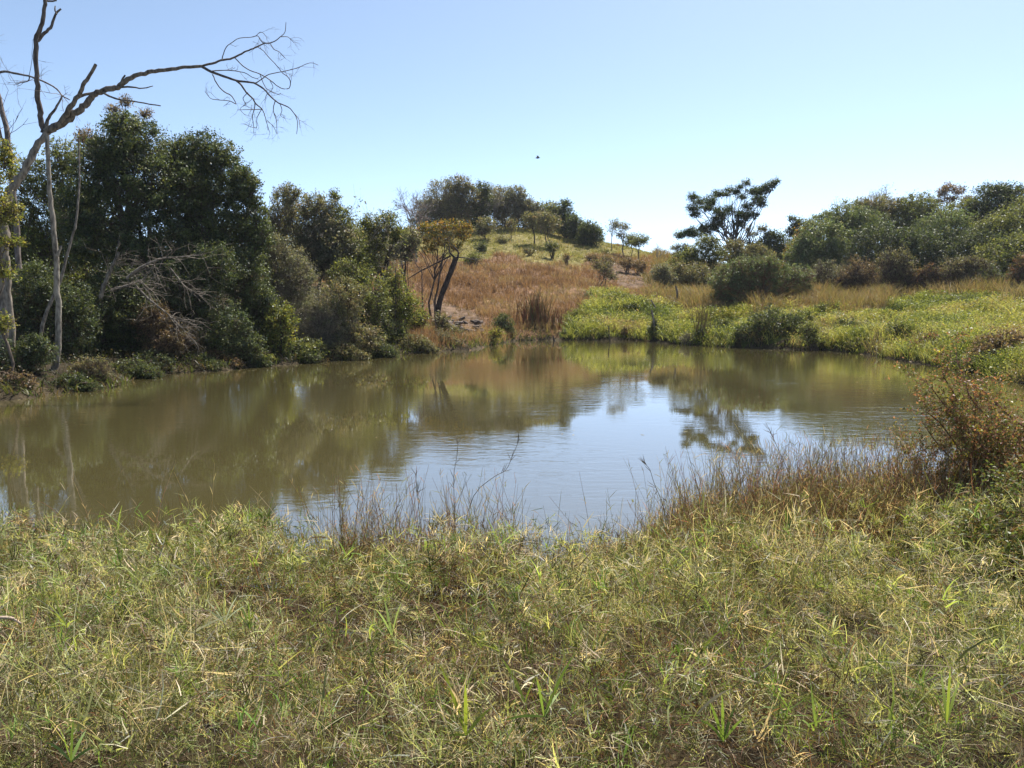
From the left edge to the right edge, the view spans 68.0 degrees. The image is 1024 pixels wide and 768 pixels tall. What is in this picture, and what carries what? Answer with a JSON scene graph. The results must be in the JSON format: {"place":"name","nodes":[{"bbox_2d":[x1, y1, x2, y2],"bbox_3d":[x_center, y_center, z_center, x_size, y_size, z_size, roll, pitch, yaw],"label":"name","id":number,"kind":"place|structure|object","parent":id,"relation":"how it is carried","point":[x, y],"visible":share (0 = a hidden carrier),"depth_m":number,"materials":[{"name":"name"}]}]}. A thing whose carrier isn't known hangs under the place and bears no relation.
{"place":"outdoors","nodes":[
{"label":"outdoors","id":0,"kind":"place"},
{"bbox_2d":[0,340,1023,595],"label":"water","id":1,"kind":"structure","parent":0,"point":[588,412],"depth_m":12.92,"materials":[{"name":"brown liquid"}]},
{"bbox_2d":[0,227,1023,767],"bbox_3d":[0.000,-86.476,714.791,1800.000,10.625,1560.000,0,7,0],"label":"ground","id":2,"kind":"structure","parent":0,"point":[448,311],"depth_m":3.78,"materials":[{"name":"plant"}]},
{"bbox_2d":[0,137,29,374],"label":"sapling","id":3,"kind":"object","parent":2,"relation":"on","point":[8,211],"visible":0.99,"depth_m":17.10,"materials":[{"name":"green plant"}]},
{"bbox_2d":[0,368,38,390],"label":"shrub","id":4,"kind":"object","parent":2,"relation":"on","point":[13,376],"visible":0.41,"depth_m":17.22,"materials":[{"name":"brown plant"}]},
{"bbox_2d":[0,328,61,374],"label":"shrub","id":5,"kind":"object","parent":2,"relation":"on","point":[33,350],"visible":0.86,"depth_m":18.11,"materials":[{"name":"green plant"}]},
{"bbox_2d":[0,40,79,268],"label":"bare tree","id":6,"kind":"object","parent":2,"relation":"on","point":[7,133],"visible":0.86,"depth_m":19.98,"materials":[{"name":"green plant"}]},
{"bbox_2d":[1,132,96,316],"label":"tree","id":7,"kind":"object","parent":2,"relation":"on","point":[36,238],"visible":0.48,"depth_m":26.18,"materials":[{"name":"green plant"}]},
{"bbox_2d":[45,135,61,369],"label":"bare tree","id":8,"kind":"object","parent":2,"relation":"on","point":[58,310],"visible":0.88,"depth_m":18.68,"materials":[{"name":"grey plant"}]},
{"bbox_2d":[10,247,104,356],"bbox_3d":[-13.183,-2.268,21.391,3.267,3.132,2.063,0,7,0],"label":"shrub","id":9,"kind":"object","parent":2,"relation":"on","point":[74,316],"visible":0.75,"depth_m":21.18,"materials":[{"name":"green plant"}]},
{"bbox_2d":[39,137,80,335],"bbox_3d":[-12.048,-3.578,20.089,1.401,5.803,0.146,-2,7,-15],"label":"bare tree","id":10,"kind":"object","parent":2,"relation":"on","point":[47,309],"visible":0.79,"depth_m":20.11,"materials":[{"name":"grey plant"}]},
{"bbox_2d":[45,717,94,761],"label":"grass tuft","id":11,"kind":"object","parent":2,"relation":"on","point":[71,757],"visible":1,"depth_m":2.07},
{"bbox_2d":[42,369,106,390],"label":"shrub","id":12,"kind":"object","parent":2,"relation":"on","point":[89,383],"visible":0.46,"depth_m":18.20,"materials":[{"name":"green plant"}]},
{"bbox_2d":[66,354,114,380],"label":"shrub","id":13,"kind":"object","parent":2,"relation":"on","point":[92,365],"visible":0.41,"depth_m":18.89,"materials":[{"name":"green plant"}]},
{"bbox_2d":[43,175,166,307],"bbox_3d":[-16.075,-5.481,30.643,5.270,5.834,3.415,0,7,0],"label":"tree","id":14,"kind":"object","parent":2,"relation":"on","point":[91,270],"visible":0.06,"depth_m":30.21,"materials":[{"name":"green plant"}]},
{"bbox_2d":[69,92,154,315],"bbox_3d":[-14.742,-6.561,28.482,3.216,8.409,1.417,0,7,0],"label":"tree","id":15,"kind":"object","parent":2,"relation":"on","point":[125,104],"visible":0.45,"depth_m":27.98,"materials":[{"name":"green plant"}]},
{"bbox_2d":[64,259,168,355],"bbox_3d":[-12.196,-2.026,23.443,3.362,3.614,2.330,0,7,0],"label":"shrub","id":16,"kind":"object","parent":2,"relation":"on","point":[119,330],"visible":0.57,"depth_m":23.02,"materials":[{"name":"green plant"}]},
{"bbox_2d":[38,108,211,312],"bbox_3d":[-12.702,-5.096,25.036,5.482,7.894,3.278,0,7,0],"label":"evergreen tree","id":17,"kind":"object","parent":2,"relation":"on","point":[123,157],"visible":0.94,"depth_m":24.54,"materials":[{"name":"green plant"}]},
{"bbox_2d":[112,356,165,378],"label":"shrub","id":18,"kind":"object","parent":2,"relation":"on","point":[147,372],"visible":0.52,"depth_m":20.93,"materials":[{"name":"green plant"}]},
{"bbox_2d":[126,348,176,372],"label":"shrub","id":19,"kind":"object","parent":2,"relation":"on","point":[163,357],"visible":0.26,"depth_m":22.27,"materials":[{"name":"green plant"}]},
{"bbox_2d":[85,229,230,359],"bbox_3d":[-10.319,-2.539,22.483,4.232,4.131,3.152,-2,7,-13],"label":"fallen branch","id":20,"kind":"object","parent":2,"relation":"on","point":[105,282],"visible":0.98,"depth_m":22.38,"materials":[{"name":"grey plant"}]},
{"bbox_2d":[0,0,318,362],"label":"dead tree","id":21,"kind":"object","parent":2,"relation":"on","point":[69,115],"visible":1,"depth_m":18.66,"materials":[{"name":"grey plant"}]},
{"bbox_2d":[127,298,205,356],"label":"shrub","id":22,"kind":"object","parent":2,"relation":"on","point":[166,342],"visible":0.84,"depth_m":22.95,"materials":[{"name":"brown plant"}]},
{"bbox_2d":[141,237,242,345],"bbox_3d":[-10.307,-2.869,24.554,3.490,3.699,2.515,0,7,0],"label":"shrub","id":23,"kind":"object","parent":2,"relation":"on","point":[194,267],"visible":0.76,"depth_m":24.11,"materials":[{"name":"green plant"}]},
{"bbox_2d":[0,278,409,396],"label":"undergrowth","id":24,"kind":"object","parent":2,"relation":"on","point":[102,352],"visible":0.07,"depth_m":21.85,"materials":[{"name":"green plant"}]},
{"bbox_2d":[139,125,276,336],"bbox_3d":[-10.434,-5.001,26.175,4.549,7.723,3.285,-2,7,-15],"label":"evergreen tree","id":25,"kind":"object","parent":2,"relation":"on","point":[243,227],"visible":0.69,"depth_m":25.55,"materials":[{"name":"green plant"}]},
{"bbox_2d":[186,295,268,363],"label":"shrub","id":26,"kind":"object","parent":2,"relation":"on","point":[218,331],"visible":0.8,"depth_m":23.96,"materials":[{"name":"green plant"}]},
{"bbox_2d":[218,243,284,339],"bbox_3d":[-8.752,-2.982,25.607,2.353,3.776,1.942,2,7,20],"label":"shrub","id":27,"kind":"object","parent":2,"relation":"on","point":[254,295],"visible":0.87,"depth_m":25.39,"materials":[{"name":"green plant"}]},
{"bbox_2d":[256,299,301,352],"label":"shrub","id":28,"kind":"object","parent":2,"relation":"on","point":[273,334],"visible":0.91,"depth_m":25.32,"materials":[{"name":"green plant"}]},
{"bbox_2d":[259,181,305,317],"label":"tree","id":29,"kind":"object","parent":2,"relation":"on","point":[282,227],"visible":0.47,"depth_m":29.30,"materials":[{"name":"green plant"}]},
{"bbox_2d":[253,229,325,341],"bbox_3d":[-8.204,-3.647,28.061,2.546,4.232,2.577,-6,9,-42],"label":"shrub","id":30,"kind":"object","parent":2,"relation":"on","point":[292,270],"visible":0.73,"depth_m":27.93,"materials":[{"name":"green plant"}]},
{"bbox_2d":[270,341,323,363],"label":"shrub","id":31,"kind":"object","parent":2,"relation":"on","point":[311,357],"visible":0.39,"depth_m":25.45,"materials":[{"name":"green plant"}]},
{"bbox_2d":[285,333,330,356],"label":"shrub","id":32,"kind":"object","parent":2,"relation":"on","point":[313,348],"visible":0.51,"depth_m":25.80,"materials":[{"name":"green plant"}]},
{"bbox_2d":[291,287,357,350],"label":"shrub","id":33,"kind":"object","parent":2,"relation":"on","point":[320,326],"visible":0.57,"depth_m":27.05,"materials":[{"name":"green plant"}]},
{"bbox_2d":[284,190,365,299],"bbox_3d":[-7.633,-4.832,30.610,3.560,6.015,2.510,0,7,0],"label":"tree","id":34,"kind":"object","parent":2,"relation":"on","point":[324,254],"visible":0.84,"depth_m":30.23,"materials":[{"name":"green plant"}]},
{"bbox_2d":[265,188,412,323],"bbox_3d":[-7.376,-5.282,31.732,5.180,6.286,5.839,-5,8,-37],"label":"tree","id":35,"kind":"object","parent":2,"relation":"on","point":[383,266],"visible":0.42,"depth_m":31.24,"materials":[{"name":"green plant"}]},
{"bbox_2d":[316,337,371,360],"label":"shrub","id":36,"kind":"object","parent":2,"relation":"on","point":[352,352],"visible":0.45,"depth_m":26.67,"materials":[{"name":"green plant"}]},
{"bbox_2d":[313,272,386,357],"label":"shrub","id":37,"kind":"object","parent":2,"relation":"on","point":[360,338],"visible":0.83,"depth_m":27.32,"materials":[{"name":"green plant"}]},
{"bbox_2d":[323,187,382,320],"bbox_3d":[-6.549,-4.951,31.148,2.654,6.127,1.785,0,7,0],"label":"tree","id":38,"kind":"object","parent":2,"relation":"on","point":[340,209],"visible":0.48,"depth_m":30.80,"materials":[{"name":"green plant"}]},
{"bbox_2d":[325,248,398,335],"bbox_3d":[-5.797,-3.387,29.374,2.790,3.681,2.235,0,7,0],"label":"shrub","id":39,"kind":"object","parent":2,"relation":"on","point":[363,277],"visible":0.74,"depth_m":29.18,"materials":[{"name":"green plant"}]},
{"bbox_2d":[93,242,656,348],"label":"dry grass","id":40,"kind":"structure","parent":2,"relation":"on","point":[566,279],"depth_m":51.01,"materials":[{"name":"plant"}]},
{"bbox_2d":[365,337,399,357],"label":"shrub","id":41,"kind":"object","parent":2,"relation":"on","point":[389,351],"visible":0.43,"depth_m":27.84,"materials":[{"name":"green plant"}]},
{"bbox_2d":[355,209,410,330],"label":"tree","id":42,"kind":"object","parent":2,"relation":"on","point":[396,231],"visible":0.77,"depth_m":31.87,"materials":[{"name":"green plant"}]},
{"bbox_2d":[374,313,408,342],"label":"shrub","id":43,"kind":"object","parent":2,"relation":"on","point":[391,330],"visible":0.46,"depth_m":30.09,"materials":[{"name":"green plant"}]},
{"bbox_2d":[374,263,428,333],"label":"shrub","id":44,"kind":"object","parent":2,"relation":"on","point":[406,303],"visible":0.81,"depth_m":30.66,"materials":[{"name":"green plant"}]},
{"bbox_2d":[384,221,424,322],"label":"tree","id":45,"kind":"object","parent":2,"relation":"on","point":[414,238],"visible":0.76,"depth_m":35.35,"materials":[{"name":"green plant"}]},
{"bbox_2d":[390,329,440,352],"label":"shrub","id":46,"kind":"object","parent":2,"relation":"on","point":[429,347],"visible":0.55,"depth_m":29.88,"materials":[{"name":"green plant"}]},
{"bbox_2d":[391,187,439,264],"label":"bare tree","id":47,"kind":"object","parent":2,"relation":"on","point":[412,211],"visible":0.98,"depth_m":60.40,"materials":[{"name":"green plant"}]},
{"bbox_2d":[415,176,463,230],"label":"tree","id":48,"kind":"object","parent":2,"relation":"on","point":[432,215],"visible":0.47,"depth_m":77.86,"materials":[{"name":"green plant"}]},
{"bbox_2d":[406,217,474,315],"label":"tree","id":49,"kind":"object","parent":2,"relation":"on","point":[435,227],"visible":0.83,"depth_m":41.32,"materials":[{"name":"green plant"}]},
{"bbox_2d":[407,230,493,322],"bbox_3d":[-3.176,-4.701,36.779,5.096,6.141,2.973,-2,7,-18],"label":"broken snag","id":50,"kind":"object","parent":2,"relation":"on","point":[439,300],"visible":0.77,"depth_m":37.07,"materials":[{"name":"plant"}]},
{"bbox_2d":[431,312,469,337],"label":"shrub","id":51,"kind":"object","parent":2,"relation":"on","point":[442,323],"visible":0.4,"depth_m":32.82,"materials":[{"name":"beige plant"}]},
{"bbox_2d":[441,172,484,226],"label":"tree","id":52,"kind":"object","parent":2,"relation":"on","point":[459,206],"visible":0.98,"depth_m":75.89,"materials":[{"name":"green plant"}]},
{"bbox_2d":[440,666,491,735],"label":"grass tuft","id":53,"kind":"object","parent":2,"relation":"on","point":[474,724],"visible":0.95,"depth_m":2.34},
{"bbox_2d":[467,179,496,227],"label":"tree","id":54,"kind":"object","parent":2,"relation":"on","point":[485,193],"visible":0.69,"depth_m":76.99,"materials":[{"name":"green plant"}]},
{"bbox_2d":[471,216,497,238],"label":"tree","id":55,"kind":"object","parent":2,"relation":"on","point":[482,229],"visible":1,"depth_m":72.54,"materials":[{"name":"green plant"}]},
{"bbox_2d":[489,310,515,335],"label":"shrub","id":56,"kind":"object","parent":2,"relation":"on","point":[502,322],"visible":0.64,"depth_m":37.78,"materials":[{"name":"green plant"}]},
{"bbox_2d":[488,184,518,227],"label":"tree","id":57,"kind":"object","parent":2,"relation":"on","point":[500,212],"visible":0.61,"depth_m":79.07,"materials":[{"name":"green plant"}]},
{"bbox_2d":[0,326,1021,396],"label":"shore grass","id":58,"kind":"structure","parent":2,"relation":"on","point":[121,380],"depth_m":25.22,"materials":[{"name":"plant"}]},
{"bbox_2d":[0,419,1023,598],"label":"stalk grass","id":59,"kind":"structure","parent":2,"relation":"on","point":[840,479],"depth_m":5.80,"materials":[{"name":"plant"}]},
{"bbox_2d":[379,225,653,265],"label":"hill grass","id":60,"kind":"structure","parent":2,"relation":"on","point":[519,231],"depth_m":72.05,"materials":[{"name":"plant"}]},
{"bbox_2d":[503,183,533,228],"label":"tree","id":61,"kind":"object","parent":2,"relation":"on","point":[518,198],"visible":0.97,"depth_m":78.01,"materials":[{"name":"green plant"}]},
{"bbox_2d":[513,288,556,329],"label":"grass clump","id":62,"kind":"object","parent":2,"relation":"on","point":[534,305],"visible":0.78,"depth_m":39.62,"materials":[{"name":"plant"}]},
{"bbox_2d":[500,652,575,721],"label":"grass tuft","id":63,"kind":"object","parent":2,"relation":"on","point":[550,699],"visible":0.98,"depth_m":2.30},
{"bbox_2d":[533,208,561,247],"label":"tree","id":64,"kind":"object","parent":2,"relation":"on","point":[546,218],"visible":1,"depth_m":69.51,"materials":[{"name":"green plant"}]},
{"bbox_2d":[555,197,579,238],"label":"tree","id":65,"kind":"object","parent":2,"relation":"on","point":[564,212],"visible":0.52,"depth_m":77.23,"materials":[{"name":"green plant"}]},
{"bbox_2d":[563,212,585,239],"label":"tree","id":66,"kind":"object","parent":2,"relation":"on","point":[572,223],"visible":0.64,"depth_m":75.36,"materials":[{"name":"green plant"}]},
{"bbox_2d":[574,218,605,246],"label":"tree","id":67,"kind":"object","parent":2,"relation":"on","point":[590,234],"visible":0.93,"depth_m":73.54,"materials":[{"name":"green plant"}]},
{"bbox_2d":[648,260,678,287],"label":"bush","id":68,"kind":"object","parent":2,"relation":"on","point":[665,274],"visible":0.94,"depth_m":52.27,"materials":[{"name":"green plant"}]},
{"bbox_2d":[669,260,718,288],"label":"bush","id":69,"kind":"object","parent":2,"relation":"on","point":[686,274],"visible":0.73,"depth_m":53.19,"materials":[{"name":"green plant"}]},
{"bbox_2d":[664,232,731,283],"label":"tree","id":70,"kind":"object","parent":2,"relation":"on","point":[705,244],"visible":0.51,"depth_m":56.97,"materials":[{"name":"green plant"}]},
{"bbox_2d":[702,697,744,741],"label":"grass tuft","id":71,"kind":"object","parent":2,"relation":"on","point":[721,737],"visible":0.96,"depth_m":2.44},
{"bbox_2d":[672,176,781,276],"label":"lone tree","id":72,"kind":"object","parent":2,"relation":"on","point":[742,217],"visible":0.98,"depth_m":60.68,"materials":[{"name":"green plant"}]},
{"bbox_2d":[713,236,776,282],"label":"tree","id":73,"kind":"object","parent":2,"relation":"on","point":[738,247],"visible":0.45,"depth_m":54.96,"materials":[{"name":"green plant"}]},
{"bbox_2d":[706,250,817,305],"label":"bush","id":74,"kind":"object","parent":2,"relation":"on","point":[776,278],"visible":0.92,"depth_m":43.32,"materials":[{"name":"green plant"}]},
{"bbox_2d":[743,228,792,271],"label":"tree","id":75,"kind":"object","parent":2,"relation":"on","point":[771,239],"visible":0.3,"depth_m":58.79,"materials":[{"name":"green plant"}]},
{"bbox_2d":[730,303,810,340],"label":"shrub","id":76,"kind":"object","parent":2,"relation":"on","point":[768,319],"visible":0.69,"depth_m":32.88,"materials":[{"name":"green plant"}]},
{"bbox_2d":[559,285,1023,381],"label":"lush grass","id":77,"kind":"structure","parent":2,"relation":"on","point":[1011,316],"depth_m":33.20,"materials":[{"name":"plant"}]},
{"bbox_2d":[796,320,832,349],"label":"shrub","id":78,"kind":"object","parent":2,"relation":"on","point":[808,329],"visible":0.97,"depth_m":31.46,"materials":[{"name":"green plant"}]},
{"bbox_2d":[804,257,845,289],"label":"shrub","id":79,"kind":"object","parent":2,"relation":"on","point":[827,276],"visible":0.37,"depth_m":45.33,"materials":[{"name":"green plant"}]},
{"bbox_2d":[781,213,871,281],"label":"tree","id":80,"kind":"object","parent":2,"relation":"on","point":[835,248],"visible":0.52,"depth_m":51.73,"materials":[{"name":"green plant"}]},
{"bbox_2d":[637,247,1023,313],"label":"tan grass","id":81,"kind":"structure","parent":2,"relation":"on","point":[875,295],"depth_m":41.31,"materials":[{"name":"plant"}]},
{"bbox_2d":[806,197,895,262],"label":"tree","id":82,"kind":"object","parent":2,"relation":"on","point":[854,215],"visible":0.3,"depth_m":55.31,"materials":[{"name":"green plant"}]},
{"bbox_2d":[831,253,880,292],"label":"shrub","id":83,"kind":"object","parent":2,"relation":"on","point":[856,273],"visible":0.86,"depth_m":44.38,"materials":[{"name":"green plant"}]},
{"bbox_2d":[843,193,912,249],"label":"tree","id":84,"kind":"object","parent":2,"relation":"on","point":[883,204],"visible":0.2,"depth_m":58.99,"materials":[{"name":"green plant"}]},
{"bbox_2d":[848,217,914,287],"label":"tree","id":85,"kind":"object","parent":2,"relation":"on","point":[870,248],"visible":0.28,"depth_m":51.69,"materials":[{"name":"green plant"}]},
{"bbox_2d":[870,244,920,295],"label":"shrub","id":86,"kind":"object","parent":2,"relation":"on","point":[899,270],"visible":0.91,"depth_m":43.37,"materials":[{"name":"green plant"}]},
{"bbox_2d":[884,316,923,338],"bbox_3d":[14.941,-2.108,28.899,1.725,0.944,1.016,0,7,0],"label":"creeper mound","id":87,"kind":"object","parent":2,"relation":"on","point":[893,327],"visible":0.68,"depth_m":28.84,"materials":[{"name":"green plant"}]},
{"bbox_2d":[874,221,950,286],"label":"tree","id":88,"kind":"object","parent":2,"relation":"on","point":[926,245],"visible":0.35,"depth_m":50.63,"materials":[{"name":"green plant"}]},
{"bbox_2d":[886,190,948,237],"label":"tree","id":89,"kind":"object","parent":2,"relation":"on","point":[919,206],"visible":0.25,"depth_m":58.30,"materials":[{"name":"green plant"}]},
{"bbox_2d":[865,422,976,542],"bbox_3d":[3.672,1.069,6.677,1.399,1.511,1.059,0,7,0],"label":"red leaved shrub","id":90,"kind":"object","parent":2,"relation":"on","point":[935,452],"visible":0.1,"depth_m":6.58,"materials":[{"name":"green plant"}]},
{"bbox_2d":[910,261,947,289],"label":"shrub","id":91,"kind":"object","parent":2,"relation":"on","point":[932,275],"visible":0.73,"depth_m":42.96,"materials":[{"name":"green plant"}]},
{"bbox_2d":[910,203,979,289],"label":"tree","id":92,"kind":"object","parent":2,"relation":"on","point":[942,223],"visible":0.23,"depth_m":52.49,"materials":[{"name":"green plant"}]},
{"bbox_2d":[931,667,959,723],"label":"grass tuft","id":93,"kind":"object","parent":2,"relation":"on","point":[947,709],"visible":1,"depth_m":2.16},
{"bbox_2d":[871,319,1023,542],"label":"red leaved shrub","id":94,"kind":"object","parent":2,"relation":"on","point":[961,419],"visible":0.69,"depth_m":6.44,"materials":[{"name":"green plant"}]},
{"bbox_2d":[934,180,970,211],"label":"tree","id":95,"kind":"object","parent":2,"relation":"on","point":[945,189],"visible":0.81,"depth_m":66.35,"materials":[{"name":"green plant"}]},
{"bbox_2d":[937,251,997,291],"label":"shrub","id":96,"kind":"object","parent":2,"relation":"on","point":[954,272],"visible":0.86,"depth_m":42.31,"materials":[{"name":"green plant"}]},
{"bbox_2d":[915,459,1023,617],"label":"shrub","id":97,"kind":"object","parent":2,"relation":"on","point":[973,521],"visible":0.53,"depth_m":4.64,"materials":[{"name":"green plant"}]},
{"bbox_2d":[934,223,1009,286],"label":"tree","id":98,"kind":"object","parent":2,"relation":"on","point":[966,246],"visible":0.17,"depth_m":49.95,"materials":[{"name":"green plant"}]},
{"bbox_2d":[940,191,1006,250],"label":"tree","id":99,"kind":"object","parent":2,"relation":"on","point":[959,204],"visible":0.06,"depth_m":56.37,"materials":[{"name":"green plant"}]},
{"bbox_2d":[964,262,1012,290],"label":"shrub","id":100,"kind":"object","parent":2,"relation":"on","point":[984,275],"visible":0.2,"depth_m":41.44,"materials":[{"name":"green plant"}]},
{"bbox_2d":[961,324,1023,371],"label":"shrub","id":101,"kind":"object","parent":2,"relation":"on","point":[996,343],"visible":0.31,"depth_m":22.38,"materials":[{"name":"green plant"}]},
{"bbox_2d":[963,197,1023,257],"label":"tree","id":102,"kind":"object","parent":2,"relation":"on","point":[1011,219],"visible":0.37,"depth_m":50.56,"materials":[{"name":"green plant"}]},
{"bbox_2d":[964,179,1023,233],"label":"tree","id":103,"kind":"object","parent":2,"relation":"on","point":[995,195],"visible":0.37,"depth_m":55.29,"materials":[{"name":"green plant"}]},
{"bbox_2d":[971,225,1023,276],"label":"tree","id":104,"kind":"object","parent":2,"relation":"on","point":[1013,246],"visible":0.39,"depth_m":47.08,"materials":[{"name":"green plant"}]},
{"bbox_2d":[1003,252,1023,290],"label":"shrub","id":105,"kind":"object","parent":2,"relation":"on","point":[1018,271],"visible":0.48,"depth_m":39.49,"materials":[{"name":"brown plant"}]},
{"bbox_2d":[0,0,1023,269],"label":"sky","id":106,"kind":"structure","parent":0,"point":[627,108],"materials":[{"name":"blue"}]},
{"bbox_2d":[430,262,643,333],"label":"thin grass","id":107,"kind":"structure","parent":0,"point":[465,327],"depth_m":44.13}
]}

